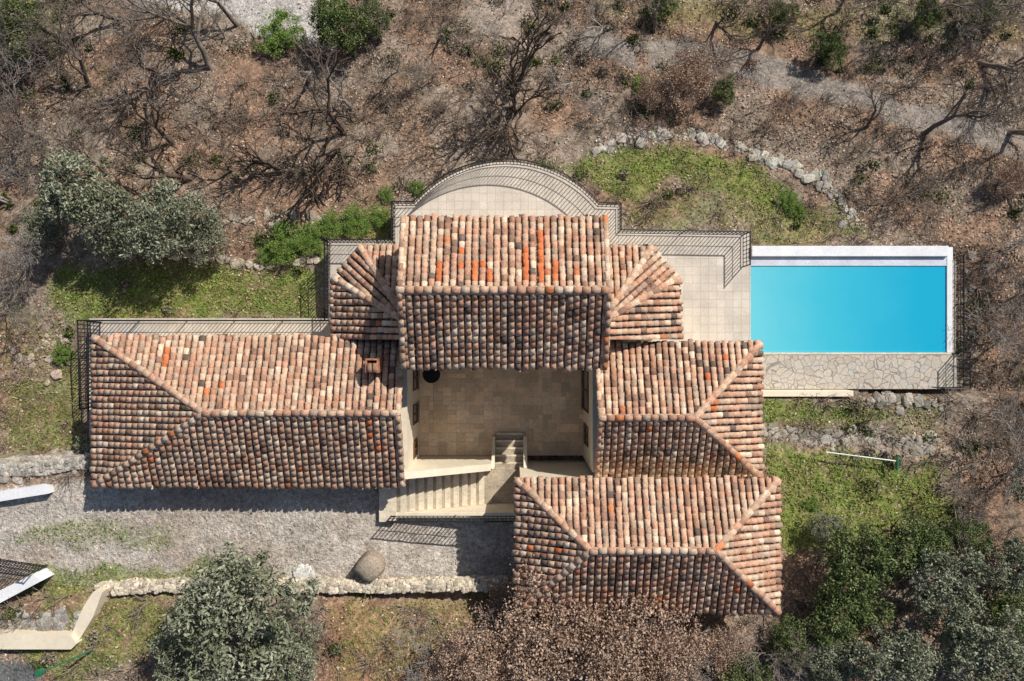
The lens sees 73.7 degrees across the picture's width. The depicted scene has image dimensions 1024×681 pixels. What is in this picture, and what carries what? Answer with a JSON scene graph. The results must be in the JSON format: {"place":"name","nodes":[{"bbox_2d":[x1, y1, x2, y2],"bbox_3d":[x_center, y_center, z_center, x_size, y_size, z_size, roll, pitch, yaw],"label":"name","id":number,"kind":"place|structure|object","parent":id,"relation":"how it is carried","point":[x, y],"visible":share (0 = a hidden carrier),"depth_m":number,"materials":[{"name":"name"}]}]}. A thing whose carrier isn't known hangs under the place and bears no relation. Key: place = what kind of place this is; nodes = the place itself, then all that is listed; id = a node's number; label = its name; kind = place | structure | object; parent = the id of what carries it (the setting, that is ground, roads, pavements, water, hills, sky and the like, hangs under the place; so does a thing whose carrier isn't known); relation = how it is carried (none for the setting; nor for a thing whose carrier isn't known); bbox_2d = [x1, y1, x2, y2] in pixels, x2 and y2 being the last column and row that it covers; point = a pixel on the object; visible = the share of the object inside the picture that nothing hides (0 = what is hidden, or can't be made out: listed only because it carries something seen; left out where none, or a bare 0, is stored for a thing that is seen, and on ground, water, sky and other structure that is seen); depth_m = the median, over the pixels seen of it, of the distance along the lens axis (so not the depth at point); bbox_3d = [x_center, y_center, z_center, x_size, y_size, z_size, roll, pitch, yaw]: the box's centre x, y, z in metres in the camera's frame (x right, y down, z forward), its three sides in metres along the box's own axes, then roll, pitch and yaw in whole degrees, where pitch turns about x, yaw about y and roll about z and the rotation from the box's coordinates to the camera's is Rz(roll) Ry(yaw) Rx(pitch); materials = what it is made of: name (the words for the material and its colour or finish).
{"place":"outdoors","nodes":[
{"label":"outdoors","id":0,"kind":"place"},
{"bbox_2d":[89,162,750,454],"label":"paved terrace","id":1,"kind":"structure","parent":0,"point":[715,276],"depth_m":30.00,"materials":[{"name":"stone"}]},
{"bbox_2d":[76,158,750,321],"bbox_3d":[-4.377,-4.276,29.490,28.894,1.020,5.902,-8,90,0],"label":"wrought iron railing","id":2,"kind":"object","parent":1,"relation":"on","point":[330,241],"visible":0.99,"depth_m":29.17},
{"bbox_2d":[420,367,582,454],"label":"courtyard paving","id":3,"kind":"structure","parent":0,"point":[545,390],"depth_m":29.98,"materials":[{"name":"stone"}]},
{"bbox_2d":[0,0,1023,680],"bbox_3d":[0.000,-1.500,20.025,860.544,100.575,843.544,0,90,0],"label":"ground","id":4,"kind":"structure","parent":0,"point":[354,530],"depth_m":31.25,"materials":[{"name":"soil"}]},
{"bbox_2d":[0,254,45,343],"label":"bare twiggy tree","id":5,"kind":"object","parent":4,"relation":"on","point":[11,298],"visible":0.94,"depth_m":29.60,"materials":[{"name":"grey plant"}]},
{"bbox_2d":[0,229,53,303],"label":"bare twiggy tree","id":6,"kind":"object","parent":4,"relation":"on","point":[21,254],"visible":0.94,"depth_m":29.57,"materials":[{"name":"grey plant"}]},
{"bbox_2d":[0,568,53,602],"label":"white gate wall","id":7,"kind":"structure","parent":4,"relation":"on","point":[10,591],"depth_m":26.70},
{"bbox_2d":[0,484,53,500],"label":"white gate pillar","id":8,"kind":"structure","parent":4,"relation":"on","point":[26,491],"depth_m":27.10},
{"bbox_2d":[0,50,58,165],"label":"bare twiggy tree","id":9,"kind":"object","parent":4,"relation":"on","point":[9,114],"visible":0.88,"depth_m":30.60,"materials":[{"name":"brown plant"}]},
{"bbox_2d":[0,0,59,62],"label":"evergreen tree","id":10,"kind":"object","parent":4,"relation":"on","point":[16,5],"visible":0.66,"depth_m":31.58,"materials":[{"name":"green plant"}]},
{"bbox_2d":[0,5,78,86],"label":"bare twiggy tree","id":11,"kind":"object","parent":4,"relation":"on","point":[3,41],"visible":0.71,"depth_m":31.81,"materials":[{"name":"brown plant"}]},
{"bbox_2d":[0,628,81,648],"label":"cream boundary wall","id":12,"kind":"structure","parent":4,"relation":"on","point":[27,639],"depth_m":26.40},
{"bbox_2d":[0,604,81,630],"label":"rubble stones","id":13,"kind":"object","parent":4,"relation":"on","point":[59,620],"visible":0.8,"depth_m":26.94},
{"bbox_2d":[19,200,66,254],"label":"olive tree","id":14,"kind":"object","parent":4,"relation":"on","point":[44,229],"visible":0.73,"depth_m":29.95,"materials":[{"name":"green plant"}]},
{"bbox_2d":[0,329,86,386],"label":"rubble stones","id":15,"kind":"object","parent":4,"relation":"on","point":[19,358],"visible":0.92,"depth_m":30.75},
{"bbox_2d":[0,452,91,477],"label":"dry stone wall","id":16,"kind":"structure","parent":4,"relation":"on","point":[49,464],"depth_m":27.40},
{"bbox_2d":[5,0,91,87],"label":"bare tree","id":17,"kind":"object","parent":4,"relation":"on","point":[83,73],"visible":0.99,"depth_m":30.76,"materials":[{"name":"brown plant"}]},
{"bbox_2d":[0,99,98,182],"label":"bare twiggy tree","id":18,"kind":"object","parent":4,"relation":"on","point":[42,137],"visible":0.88,"depth_m":30.62,"materials":[{"name":"brown plant"}]},
{"bbox_2d":[34,142,130,254],"bbox_3d":[-18.223,-5.990,29.755,4.477,4.260,4.335,13,90,0],"label":"olive tree","id":19,"kind":"object","parent":4,"relation":"on","point":[93,192],"visible":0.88,"depth_m":28.67,"materials":[{"name":"green plant"}]},
{"bbox_2d":[72,587,108,639],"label":"cream boundary wall","id":20,"kind":"structure","parent":4,"relation":"on","point":[92,607],"depth_m":26.60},
{"bbox_2d":[86,212,152,266],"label":"olive tree","id":21,"kind":"object","parent":4,"relation":"on","point":[113,257],"visible":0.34,"depth_m":29.61,"materials":[{"name":"green plant"}]},
{"bbox_2d":[108,0,170,51],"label":"bare twiggy tree","id":22,"kind":"object","parent":4,"relation":"on","point":[141,14],"visible":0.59,"depth_m":32.54,"materials":[{"name":"grey plant"}]},
{"bbox_2d":[104,45,179,124],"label":"bare tree","id":23,"kind":"object","parent":4,"relation":"on","point":[146,113],"visible":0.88,"depth_m":30.83,"materials":[{"name":"brown plant"}]},
{"bbox_2d":[83,25,207,110],"bbox_3d":[-16.300,-12.325,31.221,4.395,5.037,3.275,8,90,0],"label":"bare tree","id":24,"kind":"object","parent":4,"relation":"on","point":[155,64],"visible":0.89,"depth_m":30.68,"materials":[{"name":"brown plant"}]},
{"bbox_2d":[118,71,183,155],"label":"pruned tree","id":25,"kind":"object","parent":4,"relation":"on","point":[166,138],"visible":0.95,"depth_m":30.63,"materials":[{"name":"brown plant"}]},
{"bbox_2d":[108,122,194,182],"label":"pruned tree","id":26,"kind":"object","parent":4,"relation":"on","point":[181,176],"visible":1,"depth_m":30.17,"materials":[{"name":"brown plant"}]},
{"bbox_2d":[94,0,213,70],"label":"bare tree","id":27,"kind":"object","parent":4,"relation":"on","point":[196,37],"visible":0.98,"depth_m":30.97,"materials":[{"name":"brown plant"}]},
{"bbox_2d":[96,174,219,268],"bbox_3d":[-15.086,-5.195,29.632,4.367,4.045,4.113,-44,90,0],"label":"olive tree","id":28,"kind":"object","parent":4,"relation":"on","point":[154,249],"visible":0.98,"depth_m":28.64,"materials":[{"name":"green plant"}]},
{"bbox_2d":[144,607,213,680],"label":"olive tree","id":29,"kind":"object","parent":4,"relation":"on","point":[166,656],"visible":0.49,"depth_m":24.93,"materials":[{"name":"green plant"}]},
{"bbox_2d":[166,210,229,267],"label":"olive tree","id":30,"kind":"object","parent":4,"relation":"on","point":[204,237],"visible":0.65,"depth_m":29.73,"materials":[{"name":"green plant"}]},
{"bbox_2d":[162,540,320,680],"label":"olive tree","id":31,"kind":"object","parent":4,"relation":"on","point":[211,617],"visible":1,"depth_m":23.86,"materials":[{"name":"green plant"}]},
{"bbox_2d":[170,250,320,270],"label":"rubble stones","id":32,"kind":"object","parent":4,"relation":"on","point":[309,260],"visible":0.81,"depth_m":31.10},
{"bbox_2d":[219,129,284,173],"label":"pruned tree","id":33,"kind":"object","parent":4,"relation":"on","point":[263,162],"visible":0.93,"depth_m":30.54,"materials":[{"name":"brown plant"}]},
{"bbox_2d":[222,209,325,227],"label":"rubble stones","id":34,"kind":"object","parent":4,"relation":"on","point":[312,215],"visible":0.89,"depth_m":31.32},
{"bbox_2d":[252,8,307,58],"bbox_3d":[-11.090,-14.801,33.212,2.708,1.277,2.539,14,90,0],"label":"green shrub","id":35,"kind":"object","parent":4,"relation":"on","point":[281,34],"visible":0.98,"depth_m":32.94,"materials":[{"name":"green plant"}]},
{"bbox_2d":[249,609,323,680],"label":"olive tree","id":36,"kind":"object","parent":4,"relation":"on","point":[300,655],"visible":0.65,"depth_m":25.31,"materials":[{"name":"green plant"}]},
{"bbox_2d":[265,219,312,266],"bbox_3d":[-9.998,-4.410,30.873,2.255,1.063,2.114,-11,90,0],"label":"green shrub","id":37,"kind":"object","parent":4,"relation":"on","point":[290,243],"visible":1,"depth_m":30.64,"materials":[{"name":"green plant"}]},
{"bbox_2d":[94,575,508,595],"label":"dry stone wall","id":38,"kind":"structure","parent":4,"relation":"on","point":[389,585],"depth_m":27.10,"materials":[{"name":"stone"}]},
{"bbox_2d":[293,218,325,255],"bbox_3d":[-9.182,-4.605,31.006,1.734,0.817,1.625,-21,90,0],"label":"green shrub","id":39,"kind":"object","parent":4,"relation":"on","point":[317,238],"visible":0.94,"depth_m":30.82,"materials":[{"name":"green plant"}]},
{"bbox_2d":[278,44,353,220],"bbox_3d":[-8.468,-9.007,30.034,2.804,4.998,7.613,7,90,0],"label":"pruned tree","id":40,"kind":"object","parent":4,"relation":"on","point":[311,193],"visible":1,"depth_m":29.83,"materials":[{"name":"brown plant"}]},
{"bbox_2d":[298,51,359,109],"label":"bare tree","id":41,"kind":"object","parent":4,"relation":"on","point":[341,93],"visible":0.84,"depth_m":31.65,"materials":[{"name":"brown plant"}]},
{"bbox_2d":[303,0,372,58],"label":"evergreen tree","id":42,"kind":"object","parent":4,"relation":"on","point":[336,17],"visible":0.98,"depth_m":31.81,"materials":[{"name":"green plant"}]},
{"bbox_2d":[338,200,372,238],"bbox_3d":[-7.189,-5.349,31.100,1.630,0.820,1.739,41,90,0],"label":"green shrub","id":43,"kind":"object","parent":4,"relation":"on","point":[352,221],"visible":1,"depth_m":30.93,"materials":[{"name":"green plant"}]},
{"bbox_2d":[353,549,385,581],"bbox_3d":[-5.660,9.049,27.362,1.100,1.076,1.119,39,90,0],"label":"boulder","id":44,"kind":"object","parent":4,"relation":"on","point":[370,565],"visible":1,"depth_m":26.90,"materials":[{"name":"stone"}]},
{"bbox_2d":[354,0,390,47],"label":"evergreen tree","id":45,"kind":"object","parent":4,"relation":"on","point":[374,6],"visible":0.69,"depth_m":32.73,"materials":[{"name":"green plant"}]},
{"bbox_2d":[349,48,416,108],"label":"bare tree","id":46,"kind":"object","parent":4,"relation":"on","point":[389,75],"visible":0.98,"depth_m":31.64,"materials":[{"name":"brown plant"}]},
{"bbox_2d":[388,611,455,680],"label":"bare twiggy tree","id":47,"kind":"object","parent":4,"relation":"on","point":[419,663],"visible":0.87,"depth_m":25.74,"materials":[{"name":"brown plant"}]},
{"bbox_2d":[89,213,782,616],"bbox_3d":[-3.121,2.806,27.312,26.261,7.376,14.860,0,90,0],"label":"tiled roof villa","id":48,"kind":"object","parent":4,"relation":"on","point":[665,487],"visible":0.98,"depth_m":25.39,"materials":[{"name":"tile"}]},
{"bbox_2d":[405,637,472,680],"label":"brown leaf oak tree","id":49,"kind":"object","parent":4,"relation":"on","point":[428,668],"visible":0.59,"depth_m":25.56,"materials":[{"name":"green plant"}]},
{"bbox_2d":[379,433,526,521],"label":"garden staircase","id":50,"kind":"structure","parent":4,"relation":"on","point":[460,485],"depth_m":28.31,"materials":[{"name":"stone"}]},
{"bbox_2d":[387,515,514,521],"bbox_3d":[-2.285,7.051,27.030,5.183,0.940,0.058,0,90,0],"label":"wrought iron railing","id":51,"kind":"object","parent":50,"relation":"on","point":[484,518],"visible":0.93,"depth_m":27.00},
{"bbox_2d":[430,599,521,680],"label":"brown leaf oak tree","id":52,"kind":"object","parent":4,"relation":"on","point":[471,654],"visible":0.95,"depth_m":24.94,"materials":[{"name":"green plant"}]},
{"bbox_2d":[433,47,551,155],"bbox_3d":[-0.882,-10.242,30.403,5.464,5.753,3.959,1,90,0],"label":"bare tree","id":53,"kind":"object","parent":4,"relation":"on","point":[503,109],"visible":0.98,"depth_m":29.93,"materials":[{"name":"brown plant"}]},
{"bbox_2d":[482,565,523,633],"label":"brown leaf oak tree","id":54,"kind":"object","parent":4,"relation":"on","point":[505,596],"visible":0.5,"depth_m":26.61,"materials":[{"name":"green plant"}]},
{"bbox_2d":[4,0,1018,577],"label":"gravel pebbles","id":55,"kind":"object","parent":4,"relation":"on","point":[344,488],"visible":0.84,"depth_m":27.50,"materials":[{"name":"gravel"}]},
{"bbox_2d":[0,0,1023,680],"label":"undergrowth shrubs","id":56,"kind":"object","parent":4,"relation":"on","point":[598,190],"visible":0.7,"depth_m":32.01,"materials":[{"name":"plant"}]},
{"bbox_2d":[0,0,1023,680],"bbox_3d":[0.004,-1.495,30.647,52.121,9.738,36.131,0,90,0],"label":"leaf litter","id":57,"kind":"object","parent":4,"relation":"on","point":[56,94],"visible":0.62,"depth_m":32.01,"materials":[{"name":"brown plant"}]},
{"bbox_2d":[0,0,1023,680],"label":"bramble bushes","id":58,"kind":"object","parent":4,"relation":"on","point":[496,68],"visible":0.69,"depth_m":31.89,"materials":[{"name":"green plant"}]},
{"bbox_2d":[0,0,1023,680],"bbox_3d":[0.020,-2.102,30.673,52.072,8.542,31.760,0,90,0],"label":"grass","id":59,"kind":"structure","parent":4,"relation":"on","point":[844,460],"depth_m":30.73,"materials":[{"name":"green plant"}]},
{"bbox_2d":[477,1,567,162],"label":"pruned tree","id":60,"kind":"object","parent":4,"relation":"on","point":[513,91],"visible":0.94,"depth_m":30.58,"materials":[{"name":"brown plant"}]},
{"bbox_2d":[483,548,595,680],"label":"brown leaf oak tree","id":61,"kind":"object","parent":4,"relation":"on","point":[518,628],"visible":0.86,"depth_m":24.76,"materials":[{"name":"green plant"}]},
{"bbox_2d":[548,585,678,680],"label":"brown leaf oak tree","id":62,"kind":"object","parent":4,"relation":"on","point":[595,636],"visible":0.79,"depth_m":24.60,"materials":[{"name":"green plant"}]},
{"bbox_2d":[568,630,679,680],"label":"brown leaf oak tree","id":63,"kind":"object","parent":4,"relation":"on","point":[630,676],"visible":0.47,"depth_m":24.74,"materials":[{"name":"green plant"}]},
{"bbox_2d":[632,68,670,112],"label":"brown leaf oak tree","id":64,"kind":"object","parent":4,"relation":"on","point":[651,94],"visible":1,"depth_m":31.91,"materials":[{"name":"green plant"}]},
{"bbox_2d":[629,596,714,680],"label":"brown leaf oak tree","id":65,"kind":"object","parent":4,"relation":"on","point":[683,657],"visible":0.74,"depth_m":24.84,"materials":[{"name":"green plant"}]},
{"bbox_2d":[653,43,725,122],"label":"brown leaf oak tree","id":66,"kind":"object","parent":4,"relation":"on","point":[697,84],"visible":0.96,"depth_m":31.55,"materials":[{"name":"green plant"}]},
{"bbox_2d":[711,73,736,106],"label":"evergreen tree","id":67,"kind":"object","parent":4,"relation":"on","point":[719,92],"visible":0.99,"depth_m":32.31,"materials":[{"name":"green plant"}]},
{"bbox_2d":[590,125,858,228],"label":"rubble stones","id":68,"kind":"object","parent":4,"relation":"on","point":[771,162],"visible":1,"depth_m":32.16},
{"bbox_2d":[698,614,753,679],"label":"brown leaf oak tree","id":69,"kind":"object","parent":4,"relation":"on","point":[722,652],"visible":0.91,"depth_m":25.62,"materials":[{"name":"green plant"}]},
{"bbox_2d":[715,0,759,61],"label":"bare tree","id":70,"kind":"object","parent":4,"relation":"on","point":[726,32],"visible":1,"depth_m":32.32,"materials":[{"name":"brown plant"}]},
{"bbox_2d":[715,648,775,680],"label":"evergreen tree","id":71,"kind":"object","parent":4,"relation":"on","point":[738,672],"visible":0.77,"depth_m":25.56,"materials":[{"name":"green plant"}]},
{"bbox_2d":[730,627,816,680],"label":"bare twiggy tree","id":72,"kind":"object","parent":4,"relation":"on","point":[776,658],"visible":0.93,"depth_m":25.40,"materials":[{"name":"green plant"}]},
{"bbox_2d":[744,0,825,49],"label":"bare tree","id":73,"kind":"object","parent":4,"relation":"on","point":[777,27],"visible":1,"depth_m":31.68,"materials":[{"name":"brown plant"}]},
{"bbox_2d":[764,613,814,672],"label":"evergreen tree","id":74,"kind":"object","parent":4,"relation":"on","point":[786,638],"visible":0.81,"depth_m":25.98,"materials":[{"name":"green plant"}]},
{"bbox_2d":[761,389,852,396],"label":"garden wall","id":75,"kind":"structure","parent":4,"relation":"on","point":[796,392],"depth_m":29.38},
{"bbox_2d":[805,510,844,546],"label":"olive tree","id":76,"kind":"object","parent":4,"relation":"on","point":[820,527],"visible":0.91,"depth_m":27.26,"materials":[{"name":"green plant"}]},
{"bbox_2d":[806,29,848,68],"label":"evergreen tree","id":77,"kind":"object","parent":4,"relation":"on","point":[827,49],"visible":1,"depth_m":32.47,"materials":[{"name":"green plant"}]},
{"bbox_2d":[801,631,857,680],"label":"olive tree","id":78,"kind":"object","parent":4,"relation":"on","point":[831,656],"visible":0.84,"depth_m":25.71,"materials":[{"name":"green plant"}]},
{"bbox_2d":[803,575,897,648],"bbox_3d":[12.621,10.320,26.428,3.358,2.802,2.718,-40,90,0],"label":"evergreen tree","id":79,"kind":"object","parent":4,"relation":"on","point":[847,625],"visible":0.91,"depth_m":25.74,"materials":[{"name":"green plant"}]},
{"bbox_2d":[751,246,955,354],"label":"swimming pool","id":80,"kind":"structure","parent":4,"relation":"on","point":[853,300],"depth_m":30.06,"materials":[{"name":"liquid"}]},
{"bbox_2d":[762,422,946,456],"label":"rubble stones","id":81,"kind":"object","parent":4,"relation":"on","point":[810,441],"visible":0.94,"depth_m":29.03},
{"bbox_2d":[761,355,956,388],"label":"crazy paving","id":82,"kind":"structure","parent":4,"relation":"on","point":[852,371],"depth_m":30.00,"materials":[{"name":"stone"}]},
{"bbox_2d":[818,521,919,610],"bbox_3d":[13.258,8.500,26.598,3.132,3.229,3.870,33,90,0],"label":"evergreen tree","id":83,"kind":"object","parent":4,"relation":"on","point":[843,564],"visible":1,"depth_m":25.83,"materials":[{"name":"green plant"}]},
{"bbox_2d":[849,58,901,128],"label":"bare tree","id":84,"kind":"object","parent":4,"relation":"on","point":[881,100],"visible":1,"depth_m":30.82,"materials":[{"name":"brown plant"}]},
{"bbox_2d":[845,389,923,416],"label":"rubble stones","id":85,"kind":"object","parent":4,"relation":"on","point":[888,395],"visible":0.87,"depth_m":29.39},
{"bbox_2d":[840,622,949,680],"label":"olive tree","id":86,"kind":"object","parent":4,"relation":"on","point":[905,649],"visible":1,"depth_m":25.04,"materials":[{"name":"green plant"}]},
{"bbox_2d":[878,511,954,582],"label":"evergreen tree","id":87,"kind":"object","parent":4,"relation":"on","point":[918,530],"visible":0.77,"depth_m":26.27,"materials":[{"name":"green plant"}]},
{"bbox_2d":[907,0,946,34],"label":"evergreen tree","id":88,"kind":"object","parent":4,"relation":"on","point":[933,17],"visible":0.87,"depth_m":33.02,"materials":[{"name":"green plant"}]},
{"bbox_2d":[890,545,989,644],"bbox_3d":[16.511,9.328,26.325,3.452,3.395,3.665,-29,90,0],"label":"olive tree","id":89,"kind":"object","parent":4,"relation":"on","point":[946,581],"visible":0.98,"depth_m":25.49,"materials":[{"name":"green plant"}]},
{"bbox_2d":[895,251,994,414],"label":"rubble stones","id":90,"kind":"object","parent":4,"relation":"on","point":[928,404],"visible":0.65,"depth_m":30.55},
{"bbox_2d":[928,470,1002,552],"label":"bare twiggy tree","id":91,"kind":"object","parent":4,"relation":"on","point":[960,502],"visible":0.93,"depth_m":26.91,"materials":[{"name":"brown plant"}]},
{"bbox_2d":[943,517,993,566],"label":"evergreen tree","id":92,"kind":"object","parent":4,"relation":"on","point":[979,528],"visible":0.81,"depth_m":26.89,"materials":[{"name":"green plant"}]},
{"bbox_2d":[920,54,1023,148],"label":"bare tree","id":93,"kind":"object","parent":4,"relation":"on","point":[947,118],"visible":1,"depth_m":29.56,"materials":[{"name":"brown plant"}]},
{"bbox_2d":[939,605,1023,680],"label":"olive tree","id":94,"kind":"object","parent":4,"relation":"on","point":[983,664],"visible":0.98,"depth_m":24.86,"materials":[{"name":"green plant"}]},
{"bbox_2d":[945,0,1023,58],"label":"bare twiggy tree","id":95,"kind":"object","parent":4,"relation":"on","point":[975,25],"visible":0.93,"depth_m":32.20,"materials":[{"name":"brown plant"}]},
{"bbox_2d":[954,283,1023,366],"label":"bare twiggy tree","id":96,"kind":"object","parent":4,"relation":"on","point":[1002,341],"visible":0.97,"depth_m":29.29,"materials":[{"name":"brown plant"}]},
{"bbox_2d":[963,391,1023,450],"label":"bare twiggy tree","id":97,"kind":"object","parent":4,"relation":"on","point":[990,427],"visible":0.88,"depth_m":28.41,"materials":[{"name":"brown plant"}]},
{"bbox_2d":[965,422,1023,504],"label":"bare twiggy tree","id":98,"kind":"object","parent":4,"relation":"on","point":[991,456],"visible":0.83,"depth_m":27.96,"materials":[{"name":"brown plant"}]},
{"bbox_2d":[971,583,1023,645],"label":"evergreen tree","id":99,"kind":"object","parent":4,"relation":"on","point":[998,606],"visible":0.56,"depth_m":26.04,"materials":[{"name":"green plant"}]},
{"bbox_2d":[973,532,1023,595],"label":"olive tree","id":100,"kind":"object","parent":4,"relation":"on","point":[1008,559],"visible":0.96,"depth_m":26.21,"materials":[{"name":"green plant"}]},
{"bbox_2d":[976,392,1023,503],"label":"bare twiggy tree","id":101,"kind":"object","parent":4,"relation":"on","point":[1016,466],"visible":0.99,"depth_m":27.26,"materials":[{"name":"brown plant"}]},
{"bbox_2d":[977,46,1023,123],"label":"bare tree","id":102,"kind":"object","parent":4,"relation":"on","point":[996,66],"visible":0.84,"depth_m":32.23,"materials":[{"name":"brown plant"}]},
{"bbox_2d":[982,153,1023,201],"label":"brown leaf oak tree","id":103,"kind":"object","parent":4,"relation":"on","point":[1012,177],"visible":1,"depth_m":30.68,"materials":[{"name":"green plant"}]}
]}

